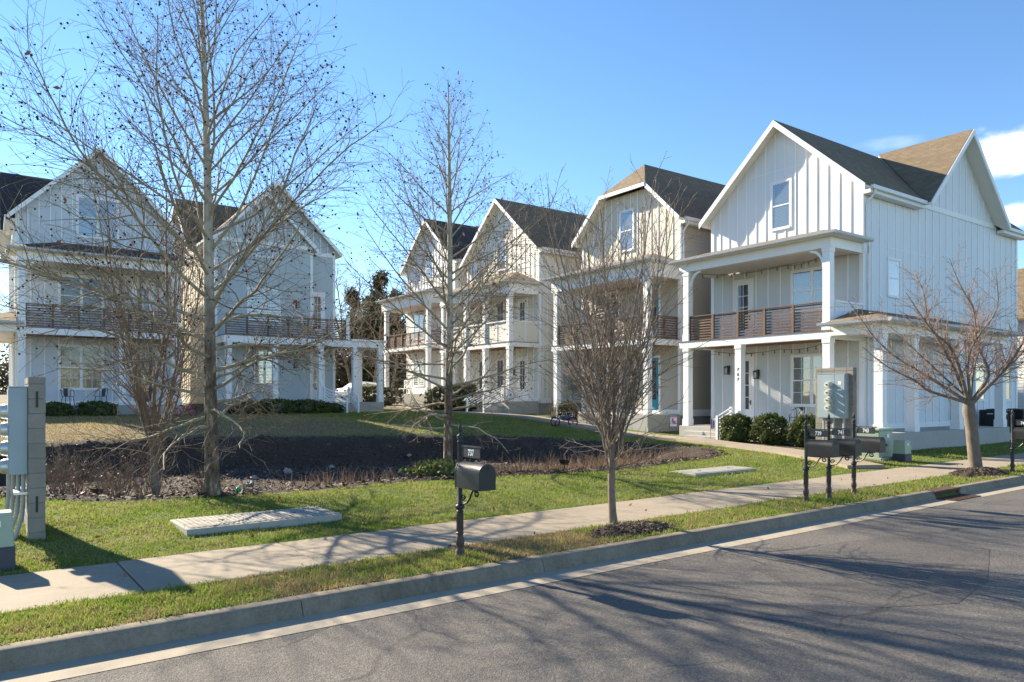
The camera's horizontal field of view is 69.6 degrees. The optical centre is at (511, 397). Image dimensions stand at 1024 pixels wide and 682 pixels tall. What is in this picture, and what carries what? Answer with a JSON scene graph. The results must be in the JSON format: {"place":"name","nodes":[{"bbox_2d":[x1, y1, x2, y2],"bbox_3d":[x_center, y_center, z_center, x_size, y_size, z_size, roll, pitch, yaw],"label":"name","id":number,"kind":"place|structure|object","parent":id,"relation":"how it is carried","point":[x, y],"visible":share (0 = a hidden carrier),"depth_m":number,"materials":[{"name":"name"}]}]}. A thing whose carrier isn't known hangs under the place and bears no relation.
{"place":"outdoors","nodes":[
{"label":"outdoors","id":0,"kind":"place"},
{"bbox_2d":[0,453,1023,613],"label":"sidewalk","id":1,"kind":"structure","parent":0,"point":[31,590],"depth_m":9.91,"materials":[{"name":"concrete"}]},
{"bbox_2d":[0,391,1023,681],"bbox_3d":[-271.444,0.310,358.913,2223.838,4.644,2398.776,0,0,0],"label":"ground","id":2,"kind":"structure","parent":0,"point":[336,507],"depth_m":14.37,"materials":[{"name":"green plant"}]},
{"bbox_2d":[0,509,15,571],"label":"utility pedestal","id":3,"kind":"object","parent":2,"relation":"on","point":[7,555],"visible":0.84,"depth_m":8.47,"materials":[{"name":"green plastic"}]},
{"bbox_2d":[24,377,45,539],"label":"block pier","id":4,"kind":"structure","parent":2,"relation":"on","point":[35,513],"depth_m":10.05,"materials":[{"name":"concrete"}]},
{"bbox_2d":[0,386,27,539],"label":"meter cabinet","id":5,"kind":"object","parent":4,"relation":"attached to","point":[14,446],"visible":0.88,"depth_m":10.02,"materials":[{"name":"grey metal"}]},
{"bbox_2d":[45,401,76,416],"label":"shrub","id":6,"kind":"object","parent":2,"relation":"on","point":[58,410],"visible":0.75,"depth_m":34.40,"materials":[{"name":"green plant"}]},
{"bbox_2d":[0,146,187,414],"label":"pale blue house","id":7,"kind":"structure","parent":2,"relation":"on","point":[82,388],"depth_m":37.57,"materials":[{"name":"paint"}]},
{"bbox_2d":[58,274,103,317],"bbox_3d":[-22.146,-5.175,37.836,2.040,2.120,0.065,0,0,-35],"label":"window","id":8,"kind":"structure","parent":7,"relation":"in","point":[70,294],"depth_m":37.78,"materials":[{"name":"white glass"}]},
{"bbox_2d":[58,344,103,389],"bbox_3d":[-22.146,-1.525,37.836,2.040,2.320,0.065,0,0,-35],"label":"window","id":9,"kind":"structure","parent":7,"relation":"in","point":[87,382],"depth_m":37.81,"materials":[{"name":"white glass"}]},
{"bbox_2d":[76,195,118,241],"bbox_3d":[-21.531,-9.300,38.275,1.950,2.170,0.065,0,0,-35],"label":"window","id":10,"kind":"structure","parent":7,"relation":"in","point":[79,228],"depth_m":38.17,"materials":[{"name":"glass"}]},
{"bbox_2d":[131,357,153,404],"bbox_3d":[-19.808,-0.875,39.503,1.100,2.550,0.062,0,0,-35],"label":"door","id":11,"kind":"structure","parent":7,"relation":"in","point":[150,390],"depth_m":39.59,"materials":[{"name":"grey paint"}]},
{"bbox_2d":[131,283,153,331],"bbox_3d":[-19.808,-4.720,39.503,1.100,2.760,0.062,0,0,-35],"label":"door","id":12,"kind":"structure","parent":7,"relation":"in","point":[145,307],"depth_m":39.55,"materials":[{"name":"white paint"}]},
{"bbox_2d":[75,400,118,415],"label":"shrub","id":13,"kind":"object","parent":2,"relation":"on","point":[104,410],"visible":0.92,"depth_m":35.34,"materials":[{"name":"green plant"}]},
{"bbox_2d":[0,344,342,393],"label":"thicket","id":14,"kind":"object","parent":2,"relation":"on","point":[4,381],"depth_m":97.82,"materials":[{"name":"brown plant"}]},
{"bbox_2d":[223,399,263,413],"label":"shrub","id":15,"kind":"object","parent":2,"relation":"on","point":[252,411],"visible":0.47,"depth_m":39.27,"materials":[{"name":"green plant"}]},
{"bbox_2d":[170,506,341,535],"bbox_3d":[-3.991,1.981,11.569,2.350,0.238,1.070,0,0,-37],"label":"vault lid","id":16,"kind":"object","parent":2,"relation":"on","point":[267,519],"visible":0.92,"depth_m":11.31,"materials":[{"name":"concrete"}]},
{"bbox_2d":[250,398,299,413],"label":"shrub","id":17,"kind":"object","parent":2,"relation":"on","point":[291,409],"visible":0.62,"depth_m":40.31,"materials":[{"name":"green plant"}]},
{"bbox_2d":[170,181,386,412],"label":"pale sage house","id":18,"kind":"structure","parent":2,"relation":"on","point":[325,393],"depth_m":43.90,"materials":[{"name":"paint"}]},
{"bbox_2d":[253,349,271,384],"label":"window","id":19,"kind":"structure","parent":18,"relation":"in","point":[268,365],"depth_m":43.09,"materials":[{"name":"white glass"}]},
{"bbox_2d":[247,287,280,325],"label":"window","id":20,"kind":"structure","parent":18,"relation":"in","point":[248,288],"depth_m":43.07,"materials":[{"name":"glass"}]},
{"bbox_2d":[313,292,324,338],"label":"door","id":21,"kind":"structure","parent":18,"relation":"in","point":[321,315],"depth_m":45.59,"materials":[{"name":"white paint"}]},
{"bbox_2d":[313,357,324,398],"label":"door","id":22,"kind":"structure","parent":18,"relation":"in","point":[314,376],"depth_m":45.45,"materials":[{"name":"white paint"}]},
{"bbox_2d":[284,398,329,412],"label":"shrub","id":23,"kind":"object","parent":2,"relation":"on","point":[315,403],"visible":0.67,"depth_m":41.31,"materials":[{"name":"green plant"}]},
{"bbox_2d":[315,402,345,412],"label":"shrub","id":24,"kind":"object","parent":2,"relation":"on","point":[335,407],"visible":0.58,"depth_m":42.05,"materials":[{"name":"green plant"}]},
{"bbox_2d":[335,258,357,355],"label":"bare tree","id":25,"kind":"object","parent":2,"relation":"on","point":[341,297],"visible":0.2,"depth_m":94.11,"materials":[{"name":"brown plant"}]},
{"bbox_2d":[336,285,364,387],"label":"evergreen tree","id":26,"kind":"object","parent":2,"relation":"on","point":[354,291],"visible":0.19,"depth_m":87.48,"materials":[{"name":"green plant"}]},
{"bbox_2d":[332,242,373,382],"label":"bare tree","id":27,"kind":"object","parent":2,"relation":"on","point":[347,367],"visible":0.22,"depth_m":69.89,"materials":[{"name":"brown plant"}]},
{"bbox_2d":[335,382,376,399],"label":"parked car","id":28,"kind":"object","parent":2,"relation":"on","point":[343,391],"visible":0.33,"depth_m":61.58,"materials":[{"name":"white paint"}]},
{"bbox_2d":[336,263,376,364],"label":"bare tree","id":29,"kind":"object","parent":2,"relation":"on","point":[358,300],"visible":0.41,"depth_m":76.02,"materials":[{"name":"brown plant"}]},
{"bbox_2d":[339,295,375,381],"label":"evergreen tree","id":30,"kind":"object","parent":2,"relation":"on","point":[364,371],"visible":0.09,"depth_m":81.53,"materials":[{"name":"green plant"}]},
{"bbox_2d":[0,432,728,501],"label":"mulch bed","id":31,"kind":"object","parent":2,"relation":"on","point":[313,446],"visible":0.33,"depth_m":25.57,"materials":[{"name":"brown wood"}]},
{"bbox_2d":[45,439,83,499],"bbox_3d":[-8.854,1.373,14.148,1.154,1.181,1.060,0,0,30],"label":"bare shrub","id":32,"kind":"object","parent":31,"relation":"on","point":[55,480],"visible":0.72,"depth_m":14.15,"materials":[{"name":"brown plant"}]},
{"bbox_2d":[47,449,114,495],"bbox_3d":[-9.620,1.769,16.183,1.713,1.498,1.778,0,0,-25],"label":"bare shrub","id":33,"kind":"object","parent":31,"relation":"on","point":[77,484],"visible":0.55,"depth_m":16.14,"materials":[{"name":"brown plant"}]},
{"bbox_2d":[75,463,137,497],"bbox_3d":[-7.423,1.597,13.961,0.970,0.701,1.154,0,0,24],"label":"bare shrub","id":34,"kind":"object","parent":31,"relation":"on","point":[113,482],"visible":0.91,"depth_m":13.82,"materials":[{"name":"brown plant"}]},
{"bbox_2d":[77,445,149,498],"bbox_3d":[-8.444,1.697,15.722,1.630,1.429,2.271,0,0,-36],"label":"bare shrub","id":35,"kind":"object","parent":31,"relation":"on","point":[127,479],"visible":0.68,"depth_m":15.56,"materials":[{"name":"brown plant"}]},
{"bbox_2d":[114,444,181,498],"bbox_3d":[-8.106,1.760,16.388,1.180,1.495,1.368,0,0,42],"label":"bare shrub","id":36,"kind":"object","parent":31,"relation":"on","point":[147,493],"visible":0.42,"depth_m":16.34,"materials":[{"name":"brown plant"}]},
{"bbox_2d":[61,106,239,495],"bbox_3d":[-7.682,-1.700,15.572,3.581,8.258,4.496,0,0,-21],"label":"many stemmed tree","id":37,"kind":"object","parent":31,"relation":"on","point":[140,400],"visible":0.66,"depth_m":15.46,"materials":[{"name":"brown plant"}]},
{"bbox_2d":[179,459,240,492],"bbox_3d":[-6.862,1.964,16.812,1.367,1.123,0.999,0,0,0],"label":"bare shrub","id":38,"kind":"object","parent":31,"relation":"on","point":[200,483],"visible":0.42,"depth_m":16.69,"materials":[{"name":"brown plant"}]},
{"bbox_2d":[0,0,423,497],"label":"sycamore tree","id":39,"kind":"object","parent":31,"relation":"on","point":[211,416],"visible":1,"depth_m":13.20,"materials":[{"name":"brown plant"}]},
{"bbox_2d":[398,457,457,478],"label":"laurel clump","id":40,"kind":"object","parent":31,"relation":"on","point":[430,468],"visible":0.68,"depth_m":17.05,"materials":[{"name":"green plant"}]},
{"bbox_2d":[310,67,578,468],"bbox_3d":[-1.793,-3.238,20.557,7.616,11.747,7.687,0,0,0],"label":"sycamore tree","id":41,"kind":"object","parent":31,"relation":"on","point":[449,364],"visible":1,"depth_m":20.33,"materials":[{"name":"brown plant"}]},
{"bbox_2d":[335,323,406,396],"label":"brushy thicket","id":42,"kind":"object","parent":2,"relation":"on","point":[338,380],"visible":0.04,"depth_m":84.99,"materials":[{"name":"brown plant"}]},
{"bbox_2d":[344,272,406,382],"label":"bare tree","id":43,"kind":"object","parent":2,"relation":"on","point":[375,338],"visible":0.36,"depth_m":65.97,"materials":[{"name":"brown plant"}]},
{"bbox_2d":[350,385,407,405],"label":"evergreen bush","id":44,"kind":"object","parent":2,"relation":"on","point":[367,390],"visible":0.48,"depth_m":51.99,"materials":[{"name":"green plant"}]},
{"bbox_2d":[355,269,406,397],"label":"evergreen tree","id":45,"kind":"object","parent":2,"relation":"on","point":[372,298],"visible":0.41,"depth_m":73.45,"materials":[{"name":"green plant"}]},
{"bbox_2d":[362,276,406,387],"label":"bare tree","id":46,"kind":"object","parent":2,"relation":"on","point":[395,368],"visible":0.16,"depth_m":70.08,"materials":[{"name":"brown plant"}]},
{"bbox_2d":[382,288,406,393],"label":"evergreen tree","id":47,"kind":"object","parent":2,"relation":"on","point":[400,358],"visible":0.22,"depth_m":83.48,"materials":[{"name":"green plant"}]},
{"bbox_2d":[375,219,478,406],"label":"row house","id":48,"kind":"structure","parent":2,"relation":"on","point":[421,385],"depth_m":54.37,"materials":[{"name":"white paint"}]},
{"bbox_2d":[413,310,424,339],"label":"window","id":49,"kind":"structure","parent":48,"relation":"in","point":[419,323],"depth_m":56.41,"materials":[{"name":"glass"}]},
{"bbox_2d":[413,358,424,386],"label":"window","id":50,"kind":"structure","parent":48,"relation":"in","point":[421,380],"depth_m":56.32,"materials":[{"name":"white glass"}]},
{"bbox_2d":[423,386,454,409],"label":"evergreen bush","id":51,"kind":"object","parent":2,"relation":"on","point":[439,391],"visible":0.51,"depth_m":46.07,"materials":[{"name":"green plant"}]},
{"bbox_2d":[453,382,483,411],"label":"evergreen bush","id":52,"kind":"object","parent":2,"relation":"on","point":[460,402],"visible":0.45,"depth_m":44.36,"materials":[{"name":"green plant"}]},
{"bbox_2d":[455,423,495,556],"bbox_3d":[-0.481,1.180,8.983,0.252,1.740,0.696,0,0,-37],"label":"mailbox","id":53,"kind":"object","parent":2,"relation":"on","point":[474,477],"visible":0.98,"depth_m":8.96,"materials":[{"name":"black metal"}]},
{"bbox_2d":[478,464,495,490],"bbox_3d":[-0.289,0.951,8.722,0.244,0.316,0.049,0,0,-37],"label":"box door","id":54,"kind":"structure","parent":53,"relation":"in","point":[487,473],"depth_m":8.72,"materials":[{"name":"black paint"}]},
{"bbox_2d":[19,447,983,576],"bbox_3d":[2.390,2.121,17.028,22.719,0.769,17.984,0,0,0],"label":"fallen leaf","id":55,"kind":"object","parent":2,"relation":"on","point":[252,535],"visible":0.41,"depth_m":13.54,"materials":[{"name":"brown plant"}]},
{"bbox_2d":[432,198,586,413],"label":"cream house","id":56,"kind":"structure","parent":2,"relation":"on","point":[530,334],"depth_m":45.11,"materials":[{"name":"paint"}]},
{"bbox_2d":[496,358,503,391],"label":"window","id":57,"kind":"structure","parent":56,"relation":"in","point":[501,361],"depth_m":47.39,"materials":[{"name":"grey glass"}]},
{"bbox_2d":[517,297,527,320],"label":"window","id":58,"kind":"structure","parent":56,"relation":"in","point":[523,316],"depth_m":45.39,"materials":[{"name":"white paint"}]},
{"bbox_2d":[517,356,527,400],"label":"door","id":59,"kind":"structure","parent":56,"relation":"in","point":[519,359],"depth_m":45.39,"materials":[{"name":"white paint"}]},
{"bbox_2d":[0,474,1023,672],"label":"kerb","id":60,"kind":"structure","parent":2,"relation":"on","point":[14,656],"depth_m":7.71,"materials":[{"name":"concrete"}]},
{"bbox_2d":[922,486,979,503],"bbox_3d":[9.352,2.187,15.818,1.240,0.426,0.850,0,0,-37],"label":"storm drain","id":61,"kind":"object","parent":60,"relation":"in","point":[943,489],"visible":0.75,"depth_m":15.66,"materials":[{"name":"concrete"}]},
{"bbox_2d":[0,409,1023,643],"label":"dormant grass","id":62,"kind":"structure","parent":2,"relation":"on","point":[556,543],"depth_m":10.29,"materials":[{"name":"plant"}]},
{"bbox_2d":[550,410,577,425],"bbox_3d":[2.444,1.005,34.560,1.297,0.780,0.517,0,6,8],"label":"child bicycle","id":63,"kind":"object","parent":2,"relation":"on","point":[558,419],"visible":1,"depth_m":34.55,"materials":[{"name":"blue metal"}]},
{"bbox_2d":[557,400,578,420],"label":"evergreen bush","id":64,"kind":"object","parent":2,"relation":"on","point":[566,406],"visible":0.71,"depth_m":37.16,"materials":[{"name":"green plant"}]},
{"bbox_2d":[508,151,730,522],"bbox_3d":[1.550,-0.820,11.754,3.250,5.770,3.977,0,0,0],"label":"street tree","id":65,"kind":"object","parent":2,"relation":"on","point":[603,394],"visible":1,"depth_m":11.46,"materials":[{"name":"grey plant"}]},
{"bbox_2d":[585,521,678,537],"bbox_3d":[1.753,1.946,10.930,1.836,0.146,0.908,0,0,-37],"label":"mulch ring","id":66,"kind":"object","parent":2,"relation":"on","point":[639,528],"visible":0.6,"depth_m":10.71,"materials":[{"name":"brown wood"}]},
{"bbox_2d":[586,520,677,538],"bbox_3d":[1.809,1.932,10.965,1.771,0.153,0.905,0,0,-44],"label":"mulch chip","id":67,"kind":"object","parent":66,"relation":"on","point":[656,523],"visible":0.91,"depth_m":10.79,"materials":[{"name":"brown wood"}]},
{"bbox_2d":[542,164,725,431],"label":"clipped gable house","id":68,"kind":"structure","parent":2,"relation":"on","point":[627,189],"depth_m":36.25,"materials":[{"name":"beige paint"}]},
{"bbox_2d":[595,290,619,332],"bbox_3d":[5.060,-4.500,39.216,0.065,2.170,1.920,0,0,-35],"label":"window","id":69,"kind":"structure","parent":68,"relation":"in","point":[619,290],"depth_m":39.08,"materials":[{"name":"white paint"}]},
{"bbox_2d":[619,208,633,252],"bbox_3d":[5.916,-8.600,38.015,0.065,2.170,1.070,0,0,-35],"label":"window","id":70,"kind":"structure","parent":68,"relation":"in","point":[627,217],"depth_m":37.97,"materials":[{"name":"glass"}]},
{"bbox_2d":[652,282,660,337],"bbox_3d":[6.937,-4.240,36.563,0.085,2.920,1.150,0,0,-35],"label":"door","id":71,"kind":"structure","parent":68,"relation":"in","point":[658,304],"depth_m":36.26,"materials":[{"name":"teal paint"}]},
{"bbox_2d":[652,355,660,413],"bbox_3d":[6.937,-0.625,36.563,0.085,2.850,1.150,0,0,-35],"label":"door","id":72,"kind":"structure","parent":68,"relation":"in","point":[656,400],"depth_m":36.29,"materials":[{"name":"teal paint"}]},
{"bbox_2d":[670,466,755,475],"bbox_3d":[5.229,1.980,19.031,2.500,0.241,0.850,0,0,-37],"label":"vault lid","id":73,"kind":"object","parent":2,"relation":"on","point":[713,470],"visible":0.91,"depth_m":18.74,"materials":[{"name":"concrete"}]},
{"bbox_2d":[715,439,803,449],"bbox_3d":[9.480,1.770,27.738,1.743,0.138,6.000,0,0,-35],"label":"hedge bed","id":74,"kind":"object","parent":2,"relation":"on","point":[783,445],"visible":0.33,"depth_m":27.44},
{"bbox_2d":[718,413,752,441],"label":"hedge bush","id":75,"kind":"object","parent":74,"relation":"on","point":[739,434],"visible":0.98,"depth_m":28.57,"materials":[{"name":"green plant"}]},
{"bbox_2d":[749,412,790,444],"bbox_3d":[9.693,1.227,27.678,1.561,1.359,1.555,0,0,0],"label":"hedge bush","id":76,"kind":"object","parent":74,"relation":"on","point":[763,435],"visible":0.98,"depth_m":27.39,"materials":[{"name":"green plant"}]},
{"bbox_2d":[784,412,815,446],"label":"hedge bush","id":77,"kind":"object","parent":74,"relation":"on","point":[797,425],"visible":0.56,"depth_m":26.31,"materials":[{"name":"green plant"}]},
{"bbox_2d":[803,414,838,501],"bbox_3d":[5.769,1.180,13.803,0.252,1.740,0.696,0,0,-37],"label":"mailbox","id":78,"kind":"object","parent":2,"relation":"on","point":[822,449],"visible":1,"depth_m":13.80,"materials":[{"name":"black metal"}]},
{"bbox_2d":[831,440,838,457],"bbox_3d":[5.961,0.951,13.542,0.244,0.316,0.049,0,0,-37],"label":"box door","id":79,"kind":"structure","parent":78,"relation":"in","point":[835,445],"depth_m":13.53,"materials":[{"name":"black paint"}]},
{"bbox_2d":[816,367,856,457],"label":"block pier","id":80,"kind":"structure","parent":2,"relation":"on","point":[852,371],"depth_m":22.20,"materials":[{"name":"concrete"}]},
{"bbox_2d":[817,373,848,457],"bbox_3d":[9.697,0.641,22.354,0.404,2.718,0.924,0,0,-35],"label":"meter cabinet","id":81,"kind":"object","parent":80,"relation":"attached to","point":[833,395],"visible":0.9,"depth_m":22.26,"materials":[{"name":"grey metal"}]},
{"bbox_2d":[825,413,861,498],"bbox_3d":[6.359,1.180,14.163,0.252,1.740,0.696,0,0,-37],"label":"mailbox","id":82,"kind":"object","parent":2,"relation":"on","point":[850,447],"visible":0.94,"depth_m":14.10,"materials":[{"name":"black metal"}]},
{"bbox_2d":[668,120,1023,449],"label":"corner house","id":83,"kind":"structure","parent":2,"relation":"on","point":[859,223],"depth_m":30.43,"materials":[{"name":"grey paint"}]},
{"bbox_2d":[733,278,753,336],"bbox_3d":[10.091,-3.790,32.135,0.085,2.720,1.050,0,0,-35],"label":"door","id":84,"kind":"structure","parent":83,"relation":"in","point":[743,289],"depth_m":32.12,"materials":[{"name":"white paint"}]},
{"bbox_2d":[734,354,754,421],"bbox_3d":[10.120,-0.305,32.085,0.085,3.090,1.050,0,0,-35],"label":"door","id":85,"kind":"structure","parent":83,"relation":"in","point":[749,361],"depth_m":31.85,"materials":[{"name":"white paint"}]},
{"bbox_2d":[770,178,791,231],"bbox_3d":[11.184,-7.990,30.614,0.065,2.050,1.000,0,0,-35],"label":"window","id":86,"kind":"structure","parent":83,"relation":"in","point":[780,191],"depth_m":30.60,"materials":[{"name":"glass"}]},
{"bbox_2d":[790,266,821,312],"bbox_3d":[11.993,-4.300,29.473,0.065,1.770,1.890,0,0,-35],"label":"window","id":87,"kind":"structure","parent":83,"relation":"in","point":[805,284],"depth_m":29.67,"materials":[{"name":"glass"}]},
{"bbox_2d":[790,353,821,406],"bbox_3d":[11.993,-0.680,29.473,0.065,2.130,1.890,0,0,-35],"label":"window","id":88,"kind":"structure","parent":83,"relation":"in","point":[803,367],"depth_m":29.76,"materials":[{"name":"white glass"}]},
{"bbox_2d":[887,257,900,298],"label":"window","id":89,"kind":"structure","parent":83,"relation":"in","point":[893,273],"depth_m":29.04,"materials":[{"name":"glass"}]},
{"bbox_2d":[974,360,985,400],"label":"window","id":90,"kind":"structure","parent":83,"relation":"in","point":[977,383],"depth_m":33.45,"materials":[{"name":"white glass"}]},
{"bbox_2d":[851,413,885,493],"bbox_3d":[7.219,1.180,14.963,0.252,1.740,0.696,0,0,-37],"label":"mailbox","id":91,"kind":"object","parent":2,"relation":"on","point":[871,445],"visible":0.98,"depth_m":14.91,"materials":[{"name":"black metal"}]},
{"bbox_2d":[856,427,893,460],"bbox_3d":[11.380,1.565,23.150,1.000,1.210,1.000,0,0,-35],"label":"transformer box","id":92,"kind":"object","parent":2,"relation":"on","point":[886,433],"visible":0.41,"depth_m":22.83,"materials":[{"name":"metal"}]},
{"bbox_2d":[892,440,911,461],"bbox_3d":[11.950,1.680,22.550,0.410,0.740,0.410,0,0,-35],"label":"utility pedestal","id":93,"kind":"object","parent":2,"relation":"on","point":[901,450],"visible":0.78,"depth_m":22.41,"materials":[{"name":"green plastic"}]},
{"bbox_2d":[831,242,1023,467],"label":"spreading tree","id":94,"kind":"object","parent":2,"relation":"on","point":[969,400],"visible":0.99,"depth_m":19.19,"materials":[{"name":"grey plant"}]},
{"bbox_2d":[949,467,1006,477],"bbox_3d":[12.129,1.922,19.043,2.790,0.220,1.217,0,0,-34],"label":"mulch ring","id":95,"kind":"object","parent":2,"relation":"on","point":[968,473],"visible":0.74,"depth_m":18.60,"materials":[{"name":"brown wood"}]},
{"bbox_2d":[948,466,1011,476],"bbox_3d":[12.145,1.897,19.090,2.573,0.223,1.161,0,0,-37],"label":"mulch chip","id":96,"kind":"object","parent":95,"relation":"on","point":[971,469],"visible":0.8,"depth_m":18.82,"materials":[{"name":"brown wood"}]},
{"bbox_2d":[979,409,1010,439],"bbox_3d":[21.312,1.325,32.476,1.000,1.650,1.000,0,0,-35],"label":"air conditioner","id":97,"kind":"object","parent":2,"relation":"on","point":[986,417],"visible":0.39,"depth_m":32.33,"materials":[{"name":"metal"}]},
{"bbox_2d":[1006,408,1023,427],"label":"air conditioner","id":98,"kind":"object","parent":2,"relation":"on","point":[1018,413],"visible":0.29,"depth_m":33.04,"materials":[{"name":"metal"}]},
{"bbox_2d":[1010,409,1023,471],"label":"mailbox","id":99,"kind":"object","parent":2,"relation":"on","point":[1017,433],"visible":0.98,"depth_m":19.45,"materials":[{"name":"black metal"}]},
{"bbox_2d":[0,0,1023,377],"label":"sky","id":100,"kind":"structure","parent":0,"point":[589,87],"materials":[{"name":"blue"}]},
{"bbox_2d":[54,489,1023,681],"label":"road","id":101,"kind":"structure","parent":0,"point":[729,614],"depth_m":6.64,"materials":[{"name":"grey asphalt"}]},
{"bbox_2d":[0,483,1023,681],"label":"gutter pan","id":102,"kind":"object","parent":101,"relation":"on","point":[92,664],"visible":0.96,"depth_m":7.48,"materials":[{"name":"concrete"}]},
{"bbox_2d":[750,532,989,607],"bbox_3d":[5.167,2.137,9.581,5.000,0.001,2.450,0,0,-37],"label":"road patch","id":103,"kind":"object","parent":101,"relation":"on","point":[927,568],"visible":1,"depth_m":9.08,"materials":[{"name":"grey asphalt"}]},
{"bbox_2d":[385,406,883,468],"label":"front path","id":104,"kind":"structure","parent":0,"point":[799,453],"depth_m":27.71,"materials":[{"name":"concrete"}]},
{"bbox_2d":[1018,268,1023,408],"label":"neighbour house","id":105,"kind":"structure","parent":0,"point":[1020,321],"depth_m":39.58,"materials":[{"name":"white paint"}]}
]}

